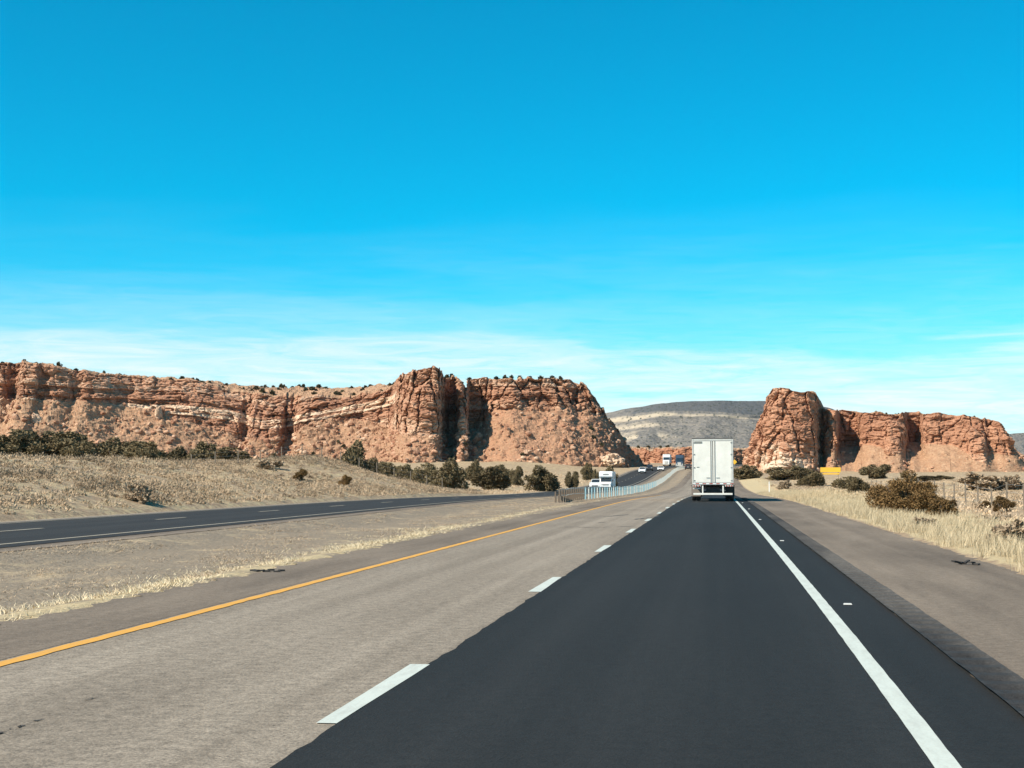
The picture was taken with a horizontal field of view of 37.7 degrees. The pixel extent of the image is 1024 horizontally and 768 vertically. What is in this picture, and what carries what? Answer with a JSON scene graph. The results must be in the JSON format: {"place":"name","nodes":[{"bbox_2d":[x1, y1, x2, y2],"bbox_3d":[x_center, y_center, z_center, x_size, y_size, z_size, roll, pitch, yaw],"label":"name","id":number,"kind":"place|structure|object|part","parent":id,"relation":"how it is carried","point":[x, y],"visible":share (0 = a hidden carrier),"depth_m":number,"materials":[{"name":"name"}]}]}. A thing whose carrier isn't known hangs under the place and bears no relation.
{"place":"outdoors","nodes":[
{"label":"outdoors","id":0,"kind":"place"},
{"bbox_2d":[0,465,691,547],"bbox_3d":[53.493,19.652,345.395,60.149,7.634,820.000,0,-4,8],"label":"opposite road","id":1,"kind":"structure","parent":0,"point":[66,529],"depth_m":56.55,"materials":[{"name":"grey asphalt"}]},
{"bbox_2d":[1,470,635,523],"bbox_3d":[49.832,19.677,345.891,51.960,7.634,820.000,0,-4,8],"label":"opposite road outer line","id":2,"kind":"object","parent":1,"relation":"on","point":[218,509],"visible":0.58,"depth_m":66.13,"materials":[{"name":"white paint"}]},
{"bbox_2d":[8,472,641,530],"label":"opposite road lane markings","id":3,"kind":"object","parent":1,"relation":"on","point":[183,517],"visible":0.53,"depth_m":56.33,"materials":[{"name":"white paint"}]},
{"bbox_2d":[0,466,679,544],"bbox_3d":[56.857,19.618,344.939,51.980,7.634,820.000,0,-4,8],"label":"opposite road edge line","id":4,"kind":"object","parent":1,"relation":"on","point":[240,521],"visible":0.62,"depth_m":48.03,"materials":[{"name":"white paint"}]},
{"bbox_2d":[589,479,601,488],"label":"white car","id":5,"kind":"object","parent":1,"relation":"on","point":[594,483],"visible":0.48,"depth_m":244.00,"materials":[{"name":"paint"}]},
{"bbox_2d":[599,471,615,489],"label":"truck","id":6,"kind":"object","parent":1,"relation":"on","point":[607,478],"visible":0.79,"depth_m":234.27,"materials":[{"name":"white paint"}]},
{"bbox_2d":[638,467,645,472],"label":"white car","id":7,"kind":"object","parent":1,"relation":"on","point":[642,469],"visible":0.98,"depth_m":396.87,"materials":[{"name":"paint"}]},
{"bbox_2d":[646,464,652,470],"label":"dark suv","id":8,"kind":"object","parent":1,"relation":"on","point":[649,466],"visible":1,"depth_m":423.83,"materials":[{"name":"black paint"}]},
{"bbox_2d":[662,454,670,465],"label":"semi truck","id":9,"kind":"object","parent":1,"relation":"on","point":[666,458],"visible":1,"depth_m":521.99,"materials":[{"name":"white paint"}]},
{"bbox_2d":[676,455,684,466],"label":"semi truck","id":10,"kind":"object","parent":1,"relation":"on","point":[680,460],"visible":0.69,"depth_m":474.77,"materials":[{"name":"blue paint"}]},
{"bbox_2d":[0,456,1023,624],"bbox_3d":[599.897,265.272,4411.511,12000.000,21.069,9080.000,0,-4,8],"label":"ground","id":11,"kind":"structure","parent":0,"point":[13,566],"depth_m":47.34,"materials":[{"name":"beige plant"}]},
{"bbox_2d":[0,428,38,451],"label":"juniper","id":12,"kind":"object","parent":11,"relation":"on","point":[4,439],"visible":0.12,"depth_m":130.98,"materials":[{"name":"green plant"}]},
{"bbox_2d":[0,431,45,456],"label":"juniper","id":13,"kind":"object","parent":11,"relation":"on","point":[22,445],"visible":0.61,"depth_m":125.54,"materials":[{"name":"green plant"}]},
{"bbox_2d":[27,430,62,454],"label":"juniper","id":14,"kind":"object","parent":11,"relation":"on","point":[45,437],"visible":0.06,"depth_m":137.03,"materials":[{"name":"green plant"}]},
{"bbox_2d":[41,430,102,456],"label":"juniper","id":15,"kind":"object","parent":11,"relation":"on","point":[59,442],"visible":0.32,"depth_m":133.35,"materials":[{"name":"green plant"}]},
{"bbox_2d":[58,441,98,457],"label":"juniper","id":16,"kind":"object","parent":11,"relation":"on","point":[86,448],"visible":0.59,"depth_m":127.60,"materials":[{"name":"green plant"}]},
{"bbox_2d":[96,436,120,456],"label":"juniper","id":17,"kind":"object","parent":11,"relation":"on","point":[108,444],"visible":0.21,"depth_m":145.43,"materials":[{"name":"green plant"}]},
{"bbox_2d":[100,440,139,458],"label":"juniper","id":18,"kind":"object","parent":11,"relation":"on","point":[121,449],"visible":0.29,"depth_m":144.09,"materials":[{"name":"green plant"}]},
{"bbox_2d":[123,483,152,503],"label":"shrub","id":19,"kind":"object","parent":11,"relation":"on","point":[141,493],"visible":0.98,"depth_m":67.34,"materials":[{"name":"brown plant"}]},
{"bbox_2d":[119,440,166,458],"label":"juniper","id":20,"kind":"object","parent":11,"relation":"on","point":[133,448],"visible":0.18,"depth_m":139.48,"materials":[{"name":"green plant"}]},
{"bbox_2d":[131,446,163,459],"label":"juniper","id":21,"kind":"object","parent":11,"relation":"on","point":[150,452],"visible":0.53,"depth_m":132.96,"materials":[{"name":"green plant"}]},
{"bbox_2d":[163,446,186,461],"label":"juniper","id":22,"kind":"object","parent":11,"relation":"on","point":[179,453],"visible":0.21,"depth_m":155.19,"materials":[{"name":"green plant"}]},
{"bbox_2d":[182,440,216,460],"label":"juniper","id":23,"kind":"object","parent":11,"relation":"on","point":[201,447],"visible":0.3,"depth_m":154.85,"materials":[{"name":"green plant"}]},
{"bbox_2d":[213,446,252,459],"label":"juniper","id":24,"kind":"object","parent":11,"relation":"on","point":[227,452],"visible":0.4,"depth_m":143.65,"materials":[{"name":"green plant"}]},
{"bbox_2d":[0,452,489,505],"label":"sagebrush","id":25,"kind":"object","parent":11,"relation":"on","point":[85,480],"visible":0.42,"depth_m":84.47,"materials":[{"name":"green plant"}]},
{"bbox_2d":[0,452,525,514],"bbox_3d":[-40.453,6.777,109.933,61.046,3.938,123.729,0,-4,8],"label":"bunch grass","id":26,"kind":"structure","parent":11,"relation":"on","point":[40,500],"depth_m":87.19,"materials":[{"name":"beige plant"}]},
{"bbox_2d":[253,459,284,469],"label":"shrub","id":27,"kind":"object","parent":11,"relation":"on","point":[267,464],"visible":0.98,"depth_m":121.13,"materials":[{"name":"green plant"}]},
{"bbox_2d":[0,500,599,626],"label":"straw grass","id":28,"kind":"structure","parent":11,"relation":"on","point":[178,580],"depth_m":26.12,"materials":[{"name":"beige plant"}]},
{"bbox_2d":[292,469,307,480],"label":"bush","id":29,"kind":"object","parent":11,"relation":"on","point":[300,474],"visible":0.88,"depth_m":116.35,"materials":[{"name":"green plant"}]},
{"bbox_2d":[191,444,442,488],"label":"wire fence","id":30,"kind":"object","parent":11,"relation":"on","point":[304,453],"visible":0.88,"depth_m":132.84,"materials":[{"name":"grey wood"}]},
{"bbox_2d":[0,360,649,467],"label":"sandstone mesa","id":31,"kind":"structure","parent":11,"relation":"on","point":[425,403],"depth_m":474.24,"materials":[{"name":"brown stone"}]},
{"bbox_2d":[31,413,40,422],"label":"boulder","id":32,"kind":"object","parent":31,"relation":"on","point":[35,418],"visible":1,"depth_m":458.59,"materials":[{"name":"brown stone"}]},
{"bbox_2d":[155,406,162,417],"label":"boulder","id":33,"kind":"object","parent":31,"relation":"on","point":[158,411],"visible":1,"depth_m":475.28,"materials":[{"name":"brown stone"}]},
{"bbox_2d":[0,395,650,467],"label":"talus rubble","id":34,"kind":"object","parent":31,"relation":"on","point":[456,451],"visible":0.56,"depth_m":467.99,"materials":[{"name":"brown stone"}]},
{"bbox_2d":[472,432,482,442],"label":"boulder","id":35,"kind":"object","parent":31,"relation":"on","point":[478,437],"visible":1,"depth_m":469.02,"materials":[{"name":"stone"}]},
{"bbox_2d":[599,453,624,467],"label":"boulder","id":36,"kind":"object","parent":31,"relation":"on","point":[615,460],"visible":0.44,"depth_m":464.87,"materials":[{"name":"brown stone"}]},
{"bbox_2d":[0,466,656,522],"bbox_3d":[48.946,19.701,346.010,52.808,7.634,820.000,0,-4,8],"label":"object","id":37,"kind":"object","parent":11,"relation":"on","point":[235,507],"visible":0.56,"depth_m":69.88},
{"bbox_2d":[0,467,676,551],"bbox_3d":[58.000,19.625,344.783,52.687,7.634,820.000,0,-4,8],"label":"opposite road shoulder","id":38,"kind":"object","parent":11,"relation":"on","point":[58,544],"visible":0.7,"depth_m":44.77},
{"bbox_2d":[338,474,352,485],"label":"bush","id":39,"kind":"object","parent":11,"relation":"on","point":[345,480],"visible":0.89,"depth_m":117.86,"materials":[{"name":"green plant"}]},
{"bbox_2d":[0,470,691,659],"bbox_3d":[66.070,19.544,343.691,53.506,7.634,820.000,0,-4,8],"label":"road inner shoulder","id":40,"kind":"object","parent":11,"relation":"on","point":[21,637],"visible":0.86,"depth_m":19.62},
{"bbox_2d":[250,569,284,571],"bbox_3d":[-3.928,3.002,24.108,0.564,0.047,0.245,1,-4,-12],"label":"tyre shred","id":41,"kind":"object","parent":40,"relation":"on","point":[263,570],"visible":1,"depth_m":24.07,"materials":[{"name":"rubber"}]},
{"bbox_2d":[0,476,693,767],"bbox_3d":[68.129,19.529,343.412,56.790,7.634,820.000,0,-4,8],"label":"road lane","id":42,"kind":"structure","parent":11,"relation":"on","point":[269,681],"depth_m":12.62,"materials":[{"name":"grey asphalt"}]},
{"bbox_2d":[0,719,41,733],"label":"road crack","id":43,"kind":"object","parent":42,"relation":"on","point":[19,726],"visible":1,"depth_m":9.17,"materials":[{"name":"grey asphalt"}]},
{"bbox_2d":[0,495,659,665],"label":"road yellow line","id":44,"kind":"object","parent":42,"relation":"on","point":[48,651],"visible":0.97,"depth_m":17.09,"materials":[{"name":"yellow paint"}]},
{"bbox_2d":[316,499,682,722],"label":"road lane markings","id":45,"kind":"object","parent":42,"relation":"on","point":[371,694],"visible":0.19,"depth_m":10.83,"materials":[{"name":"white paint"}]},
{"bbox_2d":[336,439,372,470],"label":"juniper","id":46,"kind":"object","parent":11,"relation":"on","point":[353,453],"visible":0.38,"depth_m":171.08,"materials":[{"name":"green plant"}]},
{"bbox_2d":[366,457,383,473],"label":"juniper","id":47,"kind":"object","parent":11,"relation":"on","point":[373,469],"visible":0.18,"depth_m":254.80,"materials":[{"name":"green plant"}]},
{"bbox_2d":[379,461,399,476],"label":"juniper","id":48,"kind":"object","parent":11,"relation":"on","point":[388,469],"visible":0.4,"depth_m":243.04,"materials":[{"name":"green plant"}]},
{"bbox_2d":[392,464,412,479],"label":"juniper","id":49,"kind":"object","parent":11,"relation":"on","point":[405,468],"visible":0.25,"depth_m":228.21,"materials":[{"name":"green plant"}]},
{"bbox_2d":[408,462,436,484],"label":"juniper","id":50,"kind":"object","parent":11,"relation":"on","point":[419,472],"visible":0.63,"depth_m":220.94,"materials":[{"name":"green plant"}]},
{"bbox_2d":[429,457,469,488],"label":"juniper","id":51,"kind":"object","parent":11,"relation":"on","point":[451,473],"visible":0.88,"depth_m":206.74,"materials":[{"name":"green plant"}]},
{"bbox_2d":[464,459,484,480],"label":"juniper","id":52,"kind":"object","parent":11,"relation":"on","point":[472,468],"visible":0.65,"depth_m":305.25,"materials":[{"name":"green plant"}]},
{"bbox_2d":[470,466,510,489],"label":"juniper","id":53,"kind":"object","parent":11,"relation":"on","point":[492,477],"visible":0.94,"depth_m":215.94,"materials":[{"name":"green plant"}]},
{"bbox_2d":[496,464,509,476],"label":"juniper","id":54,"kind":"object","parent":11,"relation":"on","point":[502,465],"visible":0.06,"depth_m":279.14,"materials":[{"name":"green plant"}]},
{"bbox_2d":[509,466,524,485],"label":"juniper","id":55,"kind":"object","parent":11,"relation":"on","point":[515,476],"visible":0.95,"depth_m":271.48,"materials":[{"name":"green plant"}]},
{"bbox_2d":[458,469,590,493],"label":"dry scrub","id":56,"kind":"object","parent":11,"relation":"on","point":[506,490],"visible":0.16,"depth_m":230.05,"materials":[{"name":"plant"}]},
{"bbox_2d":[523,465,562,490],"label":"juniper","id":57,"kind":"object","parent":11,"relation":"on","point":[542,478],"visible":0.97,"depth_m":214.65,"materials":[{"name":"green plant"}]},
{"bbox_2d":[555,488,584,502],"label":"guardrail","id":58,"kind":"object","parent":11,"relation":"on","point":[557,492],"visible":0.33,"depth_m":133.04,"materials":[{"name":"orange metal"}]},
{"bbox_2d":[564,471,579,489],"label":"juniper","id":59,"kind":"object","parent":11,"relation":"on","point":[570,481],"visible":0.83,"depth_m":220.54,"materials":[{"name":"green plant"}]},
{"bbox_2d":[580,462,592,479],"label":"juniper","id":60,"kind":"object","parent":11,"relation":"on","point":[586,472],"visible":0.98,"depth_m":329.48,"materials":[{"name":"green plant"}]},
{"bbox_2d":[592,469,598,478],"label":"juniper","id":61,"kind":"object","parent":11,"relation":"on","point":[595,475],"visible":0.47,"depth_m":269.28,"materials":[{"name":"green plant"}]},
{"bbox_2d":[606,465,618,486],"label":"juniper","id":62,"kind":"object","parent":11,"relation":"on","point":[610,468],"visible":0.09,"depth_m":269.62,"materials":[{"name":"green plant"}]},
{"bbox_2d":[559,466,683,502],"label":"median fence","id":63,"kind":"object","parent":11,"relation":"on","point":[641,488],"visible":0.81,"depth_m":163.54,"materials":[{"name":"grey metal"}]},
{"bbox_2d":[270,465,1023,767],"bbox_3d":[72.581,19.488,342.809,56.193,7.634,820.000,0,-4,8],"label":"road new lane","id":64,"kind":"structure","parent":11,"relation":"on","point":[688,632],"depth_m":11.17,"materials":[{"name":"black asphalt"}]},
{"bbox_2d":[691,438,734,500],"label":"semi truck","id":65,"kind":"object","parent":64,"relation":"on","point":[712,466],"visible":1,"depth_m":95.08,"materials":[{"name":"metal"}]},
{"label":"door","id":66,"kind":"part","parent":65,"relation":"part of","materials":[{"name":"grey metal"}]},
{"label":"door","id":67,"kind":"part","parent":65,"relation":"part of","materials":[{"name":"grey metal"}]},
{"bbox_2d":[734,499,961,767],"bbox_3d":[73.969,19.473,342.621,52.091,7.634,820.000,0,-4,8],"label":"road edge line","id":68,"kind":"object","parent":64,"relation":"on","point":[933,748],"visible":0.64,"depth_m":11.04,"materials":[{"name":"white paint"}]},
{"bbox_2d":[733,465,763,479],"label":"juniper","id":69,"kind":"object","parent":11,"relation":"on","point":[746,472],"visible":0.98,"depth_m":331.91,"materials":[{"name":"green plant"}]},
{"bbox_2d":[764,467,793,480],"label":"juniper","id":70,"kind":"object","parent":11,"relation":"on","point":[775,475],"visible":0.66,"depth_m":325.59,"materials":[{"name":"green plant"}]},
{"bbox_2d":[777,479,791,489],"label":"shrub","id":71,"kind":"object","parent":11,"relation":"on","point":[786,484],"visible":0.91,"depth_m":203.84,"materials":[{"name":"brown plant"}]},
{"bbox_2d":[780,465,817,479],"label":"juniper","id":72,"kind":"object","parent":11,"relation":"on","point":[798,472],"visible":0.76,"depth_m":321.39,"materials":[{"name":"green plant"}]},
{"bbox_2d":[794,479,807,485],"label":"juniper","id":73,"kind":"object","parent":11,"relation":"on","point":[799,482],"visible":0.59,"depth_m":262.61,"materials":[{"name":"green plant"}]},
{"bbox_2d":[801,472,825,486],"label":"juniper","id":74,"kind":"object","parent":11,"relation":"on","point":[815,479],"visible":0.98,"depth_m":248.31,"materials":[{"name":"green plant"}]},
{"bbox_2d":[820,467,840,477],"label":"yellow sign","id":75,"kind":"object","parent":11,"relation":"on","point":[830,469],"visible":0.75,"depth_m":323.12,"materials":[{"name":"metal"}]},
{"bbox_2d":[830,476,856,489],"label":"juniper","id":76,"kind":"object","parent":11,"relation":"on","point":[842,484],"visible":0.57,"depth_m":197.27,"materials":[{"name":"green plant"}]},
{"bbox_2d":[846,477,869,492],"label":"juniper","id":77,"kind":"object","parent":11,"relation":"on","point":[856,484],"visible":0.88,"depth_m":99.27,"materials":[{"name":"green plant"}]},
{"bbox_2d":[859,464,891,478],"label":"juniper","id":78,"kind":"object","parent":11,"relation":"on","point":[873,472],"visible":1,"depth_m":282.75,"materials":[{"name":"green plant"}]},
{"bbox_2d":[732,466,1023,716],"bbox_3d":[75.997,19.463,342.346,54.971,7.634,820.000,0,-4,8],"label":"road shoulder","id":79,"kind":"object","parent":11,"relation":"on","point":[981,606],"visible":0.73,"depth_m":23.02},
{"bbox_2d":[743,498,1023,715],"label":"road rumble strip","id":80,"kind":"object","parent":79,"relation":"on","point":[1006,684],"visible":0.99,"depth_m":14.54,"materials":[{"name":"grey asphalt"}]},
{"bbox_2d":[951,560,979,564],"bbox_3d":[7.873,3.096,26.062,0.490,0.078,0.274,0,-4,8],"label":"tyre shred","id":81,"kind":"object","parent":79,"relation":"on","point":[966,562],"visible":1,"depth_m":26.02,"materials":[{"name":"rubber"}]},
{"bbox_2d":[739,441,1023,472],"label":"talus rubble","id":82,"kind":"object","parent":11,"relation":"on","point":[861,444],"visible":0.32,"depth_m":392.61,"materials":[{"name":"brown stone"}]},
{"bbox_2d":[742,388,1023,472],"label":"sandstone butte","id":83,"kind":"object","parent":11,"relation":"on","point":[806,429],"visible":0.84,"depth_m":395.35,"materials":[{"name":"brown stone"}]},
{"bbox_2d":[884,447,894,455],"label":"boulder","id":84,"kind":"object","parent":83,"relation":"on","point":[888,451],"visible":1,"depth_m":392.76,"materials":[{"name":"brown stone"}]},
{"bbox_2d":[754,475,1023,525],"bbox_3d":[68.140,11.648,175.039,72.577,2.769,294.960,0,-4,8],"label":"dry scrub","id":85,"kind":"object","parent":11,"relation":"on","point":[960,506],"visible":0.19,"depth_m":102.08,"materials":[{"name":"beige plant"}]},
{"bbox_2d":[764,478,1023,529],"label":"bunch grass","id":86,"kind":"structure","parent":11,"relation":"on","point":[994,495],"depth_m":101.53,"materials":[{"name":"plant"}]},
{"bbox_2d":[862,470,939,515],"bbox_3d":[16.433,4.590,63.167,3.291,2.036,3.490,0,-4,5],"label":"bush","id":87,"kind":"object","parent":11,"relation":"on","point":[908,494],"visible":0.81,"depth_m":62.46,"materials":[{"name":"green plant"}]},
{"bbox_2d":[901,475,941,479],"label":"juniper","id":88,"kind":"object","parent":11,"relation":"on","point":[926,477],"visible":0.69,"depth_m":245.82,"materials":[{"name":"green plant"}]},
{"bbox_2d":[912,517,938,526],"bbox_3d":[12.004,4.093,43.588,0.790,0.483,1.106,-1,-4,15],"label":"shrub","id":89,"kind":"object","parent":11,"relation":"on","point":[922,519],"visible":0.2,"depth_m":43.45,"materials":[{"name":"beige plant"}]},
{"bbox_2d":[924,497,958,517],"bbox_3d":[16.333,4.751,57.191,1.341,0.913,0.863,0,-4,5],"label":"bush","id":90,"kind":"object","parent":11,"relation":"on","point":[945,505],"visible":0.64,"depth_m":56.97,"materials":[{"name":"brown plant"}]},
{"bbox_2d":[933,475,955,479],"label":"juniper","id":91,"kind":"object","parent":11,"relation":"on","point":[943,477],"visible":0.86,"depth_m":251.46,"materials":[{"name":"green plant"}]},
{"bbox_2d":[867,478,1023,509],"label":"wire fence","id":92,"kind":"object","parent":11,"relation":"on","point":[978,494],"visible":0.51,"depth_m":77.27,"materials":[{"name":"grey wood"}]},
{"bbox_2d":[949,500,956,507],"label":"bush","id":93,"kind":"object","parent":11,"relation":"on","point":[953,502],"visible":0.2,"depth_m":76.84,"materials":[{"name":"brown plant"}]},
{"bbox_2d":[957,471,1003,490],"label":"shrub","id":94,"kind":"object","parent":11,"relation":"on","point":[982,481],"visible":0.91,"depth_m":147.58,"materials":[{"name":"beige plant"}]},
{"bbox_2d":[980,500,991,507],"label":"bush","id":95,"kind":"object","parent":11,"relation":"on","point":[986,503],"visible":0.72,"depth_m":69.38,"materials":[{"name":"brown plant"}]},
{"bbox_2d":[983,519,1023,543],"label":"shrub","id":96,"kind":"object","parent":11,"relation":"on","point":[1015,526],"visible":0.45,"depth_m":34.36,"materials":[{"name":"beige plant"}]},
{"bbox_2d":[992,495,1016,511],"bbox_3d":[21.002,5.148,64.135,0.882,0.785,0.818,2,-4,-28],"label":"bush","id":97,"kind":"object","parent":11,"relation":"on","point":[1000,502],"visible":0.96,"depth_m":64.02,"materials":[{"name":"brown plant"}]},
{"bbox_2d":[997,474,1023,489],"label":"shrub","id":98,"kind":"object","parent":11,"relation":"on","point":[1013,481],"visible":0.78,"depth_m":147.43,"materials":[{"name":"beige plant"}]},
{"bbox_2d":[0,0,1023,433],"label":"sky","id":99,"kind":"structure","parent":0,"point":[640,203],"materials":[{"name":"blue"}]},
{"bbox_2d":[685,464,690,469],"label":"dark car","id":100,"kind":"object","parent":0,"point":[687,466],"visible":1,"depth_m":434.25,"materials":[{"name":"black paint"}]},
{"bbox_2d":[630,446,745,464],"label":"rock cut","id":101,"kind":"object","parent":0,"point":[651,454],"visible":0.15,"depth_m":679.87,"materials":[{"name":"brown stone"}]},
{"bbox_2d":[606,401,1023,454],"bbox_3d":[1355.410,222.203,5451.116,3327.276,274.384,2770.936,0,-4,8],"label":"mesa","id":102,"kind":"structure","parent":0,"point":[677,424],"depth_m":4765.16,"materials":[{"name":"grey stone"}]},
{"bbox_2d":[757,487,1023,574],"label":"straw grass","id":103,"kind":"structure","parent":0,"point":[966,532],"depth_m":45.80,"materials":[{"name":"beige plant"}]}
]}

